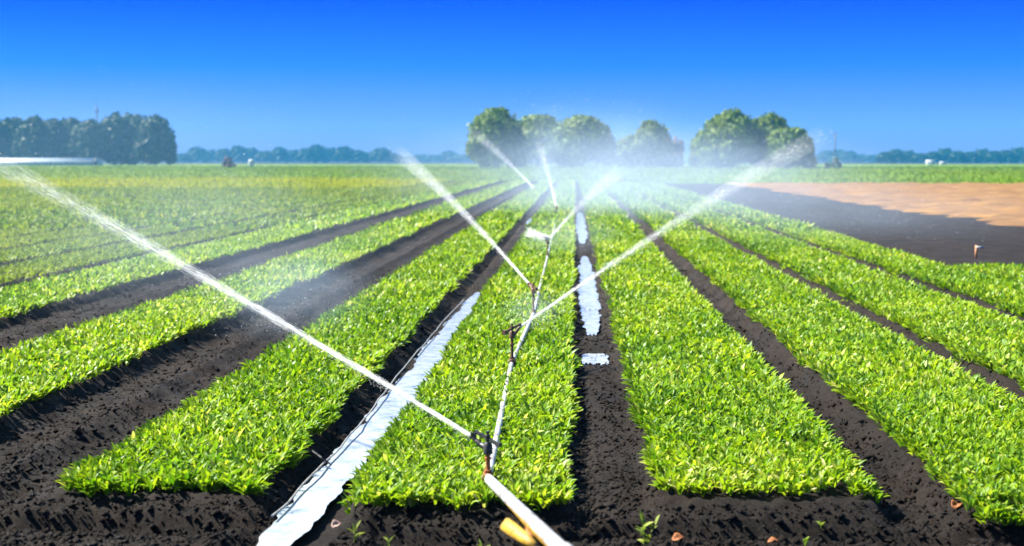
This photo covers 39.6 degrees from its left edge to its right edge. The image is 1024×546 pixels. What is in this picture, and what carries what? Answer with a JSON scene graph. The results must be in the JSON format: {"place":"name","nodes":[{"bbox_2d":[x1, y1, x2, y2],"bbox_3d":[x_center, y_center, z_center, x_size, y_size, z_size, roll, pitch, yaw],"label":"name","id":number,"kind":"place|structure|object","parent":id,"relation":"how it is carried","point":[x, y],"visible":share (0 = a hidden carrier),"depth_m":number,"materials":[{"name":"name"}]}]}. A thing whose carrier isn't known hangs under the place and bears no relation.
{"place":"outdoors","nodes":[
{"label":"outdoors","id":0,"kind":"place"},
{"bbox_2d":[0,164,618,180],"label":"green field","id":1,"kind":"structure","parent":0,"point":[319,165],"depth_m":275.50,"materials":[{"name":"green plant"}]},
{"bbox_2d":[0,119,14,157],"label":"broadleaf tree","id":2,"kind":"object","parent":1,"relation":"on","point":[5,144],"visible":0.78,"depth_m":576.78,"materials":[{"name":"green plant"}]},
{"bbox_2d":[2,116,22,137],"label":"broadleaf tree","id":3,"kind":"object","parent":1,"relation":"on","point":[13,122],"visible":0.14,"depth_m":587.10,"materials":[{"name":"green plant"}]},
{"bbox_2d":[0,158,97,164],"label":"greenhouse","id":4,"kind":"object","parent":1,"relation":"on","point":[46,161],"visible":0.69,"depth_m":522.12,"materials":[{"name":"white paint"}]},
{"bbox_2d":[44,118,70,157],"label":"broadleaf tree","id":5,"kind":"object","parent":1,"relation":"on","point":[61,131],"visible":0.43,"depth_m":573.95,"materials":[{"name":"green plant"}]},
{"bbox_2d":[62,116,81,129],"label":"broadleaf tree","id":6,"kind":"object","parent":1,"relation":"on","point":[70,122],"visible":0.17,"depth_m":586.03,"materials":[{"name":"green plant"}]},
{"bbox_2d":[65,118,115,164],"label":"broadleaf tree","id":7,"kind":"object","parent":1,"relation":"on","point":[90,138],"visible":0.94,"depth_m":561.15,"materials":[{"name":"green plant"}]},
{"bbox_2d":[100,111,139,164],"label":"broadleaf tree","id":8,"kind":"object","parent":1,"relation":"on","point":[121,130],"visible":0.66,"depth_m":572.87,"materials":[{"name":"green plant"}]},
{"bbox_2d":[118,112,158,164],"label":"broadleaf tree","id":9,"kind":"object","parent":1,"relation":"on","point":[136,119],"visible":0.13,"depth_m":585.76,"materials":[{"name":"green plant"}]},
{"bbox_2d":[132,114,177,164],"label":"broadleaf tree","id":10,"kind":"object","parent":1,"relation":"on","point":[155,141],"visible":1,"depth_m":560.34,"materials":[{"name":"green plant"}]},
{"bbox_2d":[222,158,235,167],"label":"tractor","id":11,"kind":"object","parent":1,"relation":"on","point":[228,162],"visible":0.89,"depth_m":331.30,"materials":[{"name":"grey paint"}]},
{"bbox_2d":[464,105,530,167],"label":"broadleaf tree","id":12,"kind":"object","parent":1,"relation":"on","point":[495,136],"visible":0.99,"depth_m":325.81,"materials":[{"name":"green plant"}]},
{"bbox_2d":[503,113,563,166],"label":"broadleaf tree","id":13,"kind":"object","parent":1,"relation":"on","point":[535,127],"visible":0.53,"depth_m":338.41,"materials":[{"name":"green plant"}]},
{"bbox_2d":[542,114,623,167],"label":"broadleaf tree","id":14,"kind":"object","parent":1,"relation":"on","point":[578,140],"visible":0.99,"depth_m":328.86,"materials":[{"name":"green plant"}]},
{"bbox_2d":[257,292,479,545],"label":"furrow water","id":15,"kind":"structure","parent":0,"point":[318,493],"depth_m":8.66,"materials":[{"name":"white liquid"}]},
{"bbox_2d":[271,299,463,516],"bbox_3d":[-0.883,0.770,12.558,0.066,0.023,11.094,0,5,3],"label":"hose","id":16,"kind":"object","parent":15,"relation":"on","point":[307,479],"visible":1,"depth_m":9.10,"materials":[{"name":"grey plastic"}]},
{"bbox_2d":[0,161,1023,545],"bbox_3d":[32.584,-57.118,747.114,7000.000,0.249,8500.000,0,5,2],"label":"ground","id":17,"kind":"structure","parent":0,"point":[952,241],"depth_m":10.88,"materials":[{"name":"soil"}]},
{"bbox_2d":[1,184,43,189],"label":"crop bed","id":18,"kind":"object","parent":17,"relation":"on","point":[28,186],"visible":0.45,"depth_m":83.39,"materials":[{"name":"green plant"}]},
{"bbox_2d":[0,184,65,191],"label":"crop bed","id":19,"kind":"object","parent":17,"relation":"on","point":[52,187],"visible":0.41,"depth_m":81.65,"materials":[{"name":"green plant"}]},
{"bbox_2d":[11,114,59,157],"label":"broadleaf tree","id":20,"kind":"object","parent":17,"relation":"on","point":[34,138],"visible":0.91,"depth_m":561.92,"materials":[{"name":"green plant"}]},
{"bbox_2d":[0,185,94,192],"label":"crop bed","id":21,"kind":"object","parent":17,"relation":"on","point":[33,188],"visible":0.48,"depth_m":78.01,"materials":[{"name":"green plant"}]},
{"bbox_2d":[2,185,116,195],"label":"crop bed","id":22,"kind":"object","parent":17,"relation":"on","point":[60,189],"visible":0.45,"depth_m":75.99,"materials":[{"name":"green plant"}]},
{"bbox_2d":[0,185,142,196],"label":"crop bed","id":23,"kind":"object","parent":17,"relation":"on","point":[56,191],"visible":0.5,"depth_m":72.64,"materials":[{"name":"green plant"}]},
{"bbox_2d":[0,184,165,198],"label":"crop bed","id":24,"kind":"object","parent":17,"relation":"on","point":[53,194],"visible":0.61,"depth_m":70.97,"materials":[{"name":"green plant"}]},
{"bbox_2d":[0,186,188,201],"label":"crop bed","id":25,"kind":"object","parent":17,"relation":"on","point":[48,196],"visible":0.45,"depth_m":68.88,"materials":[{"name":"green plant"}]},
{"bbox_2d":[0,186,213,203],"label":"crop bed","id":26,"kind":"object","parent":17,"relation":"on","point":[65,197],"visible":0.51,"depth_m":64.91,"materials":[{"name":"green plant"}]},
{"bbox_2d":[0,184,243,207],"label":"crop bed","id":27,"kind":"object","parent":17,"relation":"on","point":[58,201],"visible":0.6,"depth_m":61.94,"materials":[{"name":"green plant"}]},
{"bbox_2d":[0,185,265,212],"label":"crop bed","id":28,"kind":"object","parent":17,"relation":"on","point":[36,206],"visible":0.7,"depth_m":57.50,"materials":[{"name":"green plant"}]},
{"bbox_2d":[0,186,293,217],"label":"crop bed","id":29,"kind":"object","parent":17,"relation":"on","point":[76,206],"visible":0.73,"depth_m":55.79,"materials":[{"name":"green plant"}]},
{"bbox_2d":[0,185,314,221],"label":"crop bed","id":30,"kind":"object","parent":17,"relation":"on","point":[26,215],"visible":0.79,"depth_m":50.63,"materials":[{"name":"green plant"}]},
{"bbox_2d":[0,185,339,229],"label":"crop bed","id":31,"kind":"object","parent":17,"relation":"on","point":[42,220],"visible":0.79,"depth_m":46.68,"materials":[{"name":"green plant"}]},
{"bbox_2d":[0,185,362,237],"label":"crop bed","id":32,"kind":"object","parent":17,"relation":"on","point":[24,229],"visible":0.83,"depth_m":41.98,"materials":[{"name":"green plant"}]},
{"bbox_2d":[176,153,196,162],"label":"distant tree","id":33,"kind":"object","parent":17,"relation":"on","point":[185,157],"visible":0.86,"depth_m":1305.85,"materials":[{"name":"green plant"}]},
{"bbox_2d":[0,186,386,248],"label":"crop bed","id":34,"kind":"object","parent":17,"relation":"on","point":[47,236],"visible":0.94,"depth_m":37.78,"materials":[{"name":"green plant"}]},
{"bbox_2d":[186,146,210,162],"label":"distant tree","id":35,"kind":"object","parent":17,"relation":"on","point":[200,154],"visible":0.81,"depth_m":1344.09,"materials":[{"name":"green plant"}]},
{"bbox_2d":[206,149,221,162],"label":"distant tree","id":36,"kind":"object","parent":17,"relation":"on","point":[211,153],"visible":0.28,"depth_m":1383.76,"materials":[{"name":"green plant"}]},
{"bbox_2d":[0,180,446,263],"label":"crop bed","id":37,"kind":"object","parent":17,"relation":"on","point":[9,254],"visible":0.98,"depth_m":34.39,"materials":[{"name":"green plant"}]},
{"bbox_2d":[213,148,235,161],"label":"distant tree","id":38,"kind":"object","parent":17,"relation":"on","point":[221,154],"visible":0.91,"depth_m":1304.04,"materials":[{"name":"green plant"}]},
{"bbox_2d":[0,180,473,283],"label":"crop bed","id":39,"kind":"object","parent":17,"relation":"on","point":[63,261],"visible":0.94,"depth_m":29.04,"materials":[{"name":"green plant"}]},
{"bbox_2d":[230,145,248,162],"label":"distant tree","id":40,"kind":"object","parent":17,"relation":"on","point":[240,153],"visible":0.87,"depth_m":1342.99,"materials":[{"name":"green plant"}]},
{"bbox_2d":[0,179,499,318],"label":"crop bed","id":41,"kind":"object","parent":17,"relation":"on","point":[22,296],"visible":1,"depth_m":23.75,"materials":[{"name":"green plant"}]},
{"bbox_2d":[245,147,259,160],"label":"distant tree","id":42,"kind":"object","parent":17,"relation":"on","point":[252,152],"visible":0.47,"depth_m":1381.43,"materials":[{"name":"green plant"}]},
{"bbox_2d":[0,179,529,415],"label":"crop bed","id":43,"kind":"object","parent":17,"relation":"on","point":[33,369],"visible":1,"depth_m":15.04,"materials":[{"name":"green plant"}]},
{"bbox_2d":[254,150,276,162],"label":"distant tree","id":44,"kind":"object","parent":17,"relation":"on","point":[264,156],"visible":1,"depth_m":1303.14,"materials":[{"name":"green plant"}]},
{"bbox_2d":[271,146,290,162],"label":"distant tree","id":45,"kind":"object","parent":17,"relation":"on","point":[281,154],"visible":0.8,"depth_m":1341.09,"materials":[{"name":"green plant"}]},
{"bbox_2d":[287,149,304,162],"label":"distant tree","id":46,"kind":"object","parent":17,"relation":"on","point":[292,154],"visible":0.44,"depth_m":1380.04,"materials":[{"name":"green plant"}]},
{"bbox_2d":[55,179,554,496],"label":"crop bed","id":47,"kind":"object","parent":17,"relation":"on","point":[262,419],"visible":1,"depth_m":10.01,"materials":[{"name":"green plant"}]},
{"bbox_2d":[295,147,320,162],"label":"distant tree","id":48,"kind":"object","parent":17,"relation":"on","point":[309,154],"visible":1,"depth_m":1300.58,"materials":[{"name":"green plant"}]},
{"bbox_2d":[310,144,329,162],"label":"distant tree","id":49,"kind":"object","parent":17,"relation":"on","point":[324,156],"visible":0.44,"depth_m":1340.29,"materials":[{"name":"green plant"}]},
{"bbox_2d":[324,147,340,162],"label":"distant tree","id":50,"kind":"object","parent":17,"relation":"on","point":[331,151],"visible":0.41,"depth_m":1378.55,"materials":[{"name":"green plant"}]},
{"bbox_2d":[333,145,356,162],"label":"distant tree","id":51,"kind":"object","parent":17,"relation":"on","point":[344,153],"visible":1,"depth_m":1299.91,"materials":[{"name":"green plant"}]},
{"bbox_2d":[347,520,364,542],"bbox_3d":[-0.712,1.184,6.473,0.098,0.099,0.060,-3,6,-36],"label":"weed","id":52,"kind":"object","parent":17,"relation":"on","point":[354,529],"visible":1,"depth_m":6.48,"materials":[{"name":"green plant"}]},
{"bbox_2d":[353,150,369,162],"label":"distant tree","id":53,"kind":"object","parent":17,"relation":"on","point":[361,156],"visible":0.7,"depth_m":1337.51,"materials":[{"name":"green plant"}]},
{"bbox_2d":[369,147,393,162],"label":"distant tree","id":54,"kind":"object","parent":17,"relation":"on","point":[382,154],"visible":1,"depth_m":1297.88,"materials":[{"name":"green plant"}]},
{"bbox_2d":[385,153,404,162],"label":"distant tree","id":55,"kind":"object","parent":17,"relation":"on","point":[397,158],"visible":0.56,"depth_m":1336.94,"materials":[{"name":"green plant"}]},
{"bbox_2d":[403,156,420,161],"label":"distant tree","id":56,"kind":"object","parent":17,"relation":"on","point":[410,159],"visible":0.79,"depth_m":1594.88,"materials":[{"name":"green plant"}]},
{"bbox_2d":[413,154,427,161],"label":"distant tree","id":57,"kind":"object","parent":17,"relation":"on","point":[421,157],"visible":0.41,"depth_m":1623.29,"materials":[{"name":"green plant"}]},
{"bbox_2d":[423,154,446,161],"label":"distant tree","id":58,"kind":"object","parent":17,"relation":"on","point":[433,158],"visible":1,"depth_m":1595.18,"materials":[{"name":"green plant"}]},
{"bbox_2d":[439,150,457,161],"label":"distant tree","id":59,"kind":"object","parent":17,"relation":"on","point":[448,155],"visible":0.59,"depth_m":1621.74,"materials":[{"name":"green plant"}]},
{"bbox_2d":[338,178,583,514],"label":"crop bed","id":60,"kind":"object","parent":17,"relation":"on","point":[426,448],"visible":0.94,"depth_m":9.68,"materials":[{"name":"green plant"}]},
{"bbox_2d":[481,199,571,545],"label":"irrigation pipe","id":61,"kind":"object","parent":60,"relation":"on","point":[542,532],"visible":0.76,"depth_m":5.79,"materials":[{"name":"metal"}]},
{"bbox_2d":[469,430,501,469],"bbox_3d":[-0.140,0.922,7.374,0.046,0.212,0.252,-4,6,-42],"label":"sprinkler","id":62,"kind":"object","parent":61,"relation":"attached to","point":[487,447],"visible":1,"depth_m":7.35,"materials":[{"name":"metal"}]},
{"bbox_2d":[502,323,521,356],"bbox_3d":[0.006,0.553,11.604,0.047,0.282,0.350,2,5,23],"label":"sprinkler","id":63,"kind":"object","parent":61,"relation":"attached to","point":[512,333],"visible":1,"depth_m":11.58,"materials":[{"name":"brown metal"}]},
{"bbox_2d":[527,282,537,309],"bbox_3d":[0.228,0.253,15.286,0.046,0.302,0.349,-1,5,-12],"label":"sprinkler","id":64,"kind":"object","parent":61,"relation":"attached to","point":[534,289],"visible":1,"depth_m":15.27,"materials":[{"name":"grey metal"}]},
{"bbox_2d":[450,154,473,161],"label":"distant tree","id":65,"kind":"object","parent":17,"relation":"on","point":[459,158],"visible":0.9,"depth_m":1593.40,"materials":[{"name":"green plant"}]},
{"bbox_2d":[575,212,587,243],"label":"puddle","id":66,"kind":"object","parent":17,"relation":"on","point":[581,227],"visible":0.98,"depth_m":37.52,"materials":[{"name":"liquid"}]},
{"bbox_2d":[577,256,600,334],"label":"puddle","id":67,"kind":"object","parent":17,"relation":"on","point":[588,295],"visible":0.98,"depth_m":18.46,"materials":[{"name":"liquid"}]},
{"bbox_2d":[581,353,608,365],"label":"puddle","id":68,"kind":"object","parent":17,"relation":"on","point":[587,358],"visible":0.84,"depth_m":12.88,"materials":[{"name":"liquid"}]},
{"bbox_2d":[614,133,647,167],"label":"broadleaf tree","id":69,"kind":"object","parent":17,"relation":"on","point":[624,144],"visible":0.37,"depth_m":345.58,"materials":[{"name":"green plant"}]},
{"bbox_2d":[635,509,659,545],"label":"weed","id":70,"kind":"object","parent":17,"relation":"on","point":[642,533],"visible":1,"depth_m":6.50,"materials":[{"name":"green plant"}]},
{"bbox_2d":[672,532,684,540],"bbox_3d":[0.778,1.233,6.628,0.067,0.029,0.052,-10,23,-20],"label":"dry leaf","id":71,"kind":"object","parent":17,"relation":"on","point":[676,536],"visible":1,"depth_m":6.63,"materials":[{"name":"plant"}]},
{"bbox_2d":[687,129,703,167],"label":"broadleaf tree","id":72,"kind":"object","parent":17,"relation":"on","point":[693,159],"visible":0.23,"depth_m":314.58,"materials":[{"name":"green plant"}]},
{"bbox_2d":[578,179,889,503],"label":"crop bed","id":73,"kind":"object","parent":17,"relation":"on","point":[737,404],"visible":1,"depth_m":10.02,"materials":[{"name":"green plant"}]},
{"bbox_2d":[746,111,794,167],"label":"broadleaf tree","id":74,"kind":"object","parent":17,"relation":"on","point":[770,122],"visible":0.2,"depth_m":310.06,"materials":[{"name":"green plant"}]},
{"bbox_2d":[761,126,818,168],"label":"broadleaf tree","id":75,"kind":"object","parent":17,"relation":"on","point":[791,146],"visible":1,"depth_m":298.65,"materials":[{"name":"green plant"}]},
{"bbox_2d":[599,180,1023,525],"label":"crop bed","id":76,"kind":"object","parent":17,"relation":"on","point":[955,420],"visible":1,"depth_m":10.80,"materials":[{"name":"green plant"}]},
{"bbox_2d":[620,181,1023,390],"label":"crop bed","id":77,"kind":"object","parent":17,"relation":"on","point":[922,312],"visible":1,"depth_m":17.16,"materials":[{"name":"green plant"}]},
{"bbox_2d":[816,150,835,161],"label":"distant tree","id":78,"kind":"object","parent":17,"relation":"on","point":[824,155],"visible":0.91,"depth_m":1477.03,"materials":[{"name":"green plant"}]},
{"bbox_2d":[642,181,1023,316],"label":"crop bed","id":79,"kind":"object","parent":17,"relation":"on","point":[992,289],"visible":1,"depth_m":24.01,"materials":[{"name":"green plant"}]},
{"bbox_2d":[830,149,845,161],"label":"distant tree","id":80,"kind":"object","parent":17,"relation":"on","point":[838,152],"visible":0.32,"depth_m":1507.16,"materials":[{"name":"green plant"}]},
{"bbox_2d":[839,150,860,161],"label":"distant tree","id":81,"kind":"object","parent":17,"relation":"on","point":[849,156],"visible":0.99,"depth_m":1476.23,"materials":[{"name":"green plant"}]},
{"bbox_2d":[861,154,876,161],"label":"distant tree","id":82,"kind":"object","parent":17,"relation":"on","point":[868,158],"visible":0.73,"depth_m":1476.08,"materials":[{"name":"green plant"}]},
{"bbox_2d":[875,151,897,162],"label":"distant tree","id":83,"kind":"object","parent":17,"relation":"on","point":[887,157],"visible":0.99,"depth_m":1033.02,"materials":[{"name":"green plant"}]},
{"bbox_2d":[889,149,907,162],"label":"distant tree","id":84,"kind":"object","parent":17,"relation":"on","point":[900,155],"visible":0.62,"depth_m":1060.42,"materials":[{"name":"green plant"}]},
{"bbox_2d":[904,150,916,162],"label":"distant tree","id":85,"kind":"object","parent":17,"relation":"on","point":[908,154],"visible":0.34,"depth_m":1090.16,"materials":[{"name":"green plant"}]},
{"bbox_2d":[908,153,930,162],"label":"distant tree","id":86,"kind":"object","parent":17,"relation":"on","point":[920,157],"visible":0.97,"depth_m":1031.65,"materials":[{"name":"green plant"}]},
{"bbox_2d":[927,151,944,162],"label":"distant tree","id":87,"kind":"object","parent":17,"relation":"on","point":[936,157],"visible":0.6,"depth_m":1059.33,"materials":[{"name":"green plant"}]},
{"bbox_2d":[938,148,954,162],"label":"distant tree","id":88,"kind":"object","parent":17,"relation":"on","point":[945,152],"visible":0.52,"depth_m":1088.57,"materials":[{"name":"green plant"}]},
{"bbox_2d":[947,150,968,162],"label":"distant tree","id":89,"kind":"object","parent":17,"relation":"on","point":[958,156],"visible":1,"depth_m":1031.11,"materials":[{"name":"green plant"}]},
{"bbox_2d":[964,151,982,162],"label":"distant tree","id":90,"kind":"object","parent":17,"relation":"on","point":[972,156],"visible":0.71,"depth_m":1057.97,"materials":[{"name":"green plant"}]},
{"bbox_2d":[974,149,991,162],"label":"distant tree","id":91,"kind":"object","parent":17,"relation":"on","point":[981,152],"visible":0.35,"depth_m":1087.37,"materials":[{"name":"green plant"}]},
{"bbox_2d":[953,261,1023,284],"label":"crop bed","id":92,"kind":"object","parent":17,"relation":"on","point":[1014,272],"visible":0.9,"depth_m":21.50,"materials":[{"name":"green plant"}]},
{"bbox_2d":[983,150,1004,162],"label":"distant tree","id":93,"kind":"object","parent":17,"relation":"on","point":[995,156],"visible":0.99,"depth_m":1029.91,"materials":[{"name":"green plant"}]},
{"bbox_2d":[999,150,1017,162],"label":"distant tree","id":94,"kind":"object","parent":17,"relation":"on","point":[1009,156],"visible":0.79,"depth_m":1056.59,"materials":[{"name":"green plant"}]},
{"bbox_2d":[1011,147,1023,162],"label":"distant tree","id":95,"kind":"object","parent":17,"relation":"on","point":[1019,152],"visible":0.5,"depth_m":1085.51,"materials":[{"name":"green plant"}]},
{"bbox_2d":[0,0,1023,160],"label":"sky","id":96,"kind":"structure","parent":0,"point":[403,77],"materials":[{"name":"blue"}]},
{"bbox_2d":[586,164,1023,183],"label":"green field","id":97,"kind":"structure","parent":0,"point":[876,165],"depth_m":177.60,"materials":[{"name":"green plant"}]},
{"bbox_2d":[627,118,674,166],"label":"broadleaf tree","id":98,"kind":"object","parent":97,"relation":"on","point":[652,143],"visible":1,"depth_m":334.90,"materials":[{"name":"green plant"}]},
{"bbox_2d":[693,108,767,168],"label":"broadleaf tree","id":99,"kind":"object","parent":97,"relation":"on","point":[730,138],"visible":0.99,"depth_m":303.07,"materials":[{"name":"green plant"}]},
{"bbox_2d":[824,157,841,168],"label":"tractor","id":100,"kind":"object","parent":97,"relation":"on","point":[835,163],"visible":0.88,"depth_m":295.86,"materials":[{"name":"green paint"}]},
{"bbox_2d":[726,182,1023,225],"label":"sandy field","id":101,"kind":"structure","parent":0,"point":[999,204],"depth_m":66.85,"materials":[{"name":"soil"}]},
{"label":"yellow field","id":102,"kind":"structure","parent":0,"visible":0},
{"bbox_2d":[0,176,445,189],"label":"yellow crop","id":103,"kind":"object","parent":102,"relation":"on","point":[289,182],"visible":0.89,"depth_m":99.36,"materials":[{"name":"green plant"}]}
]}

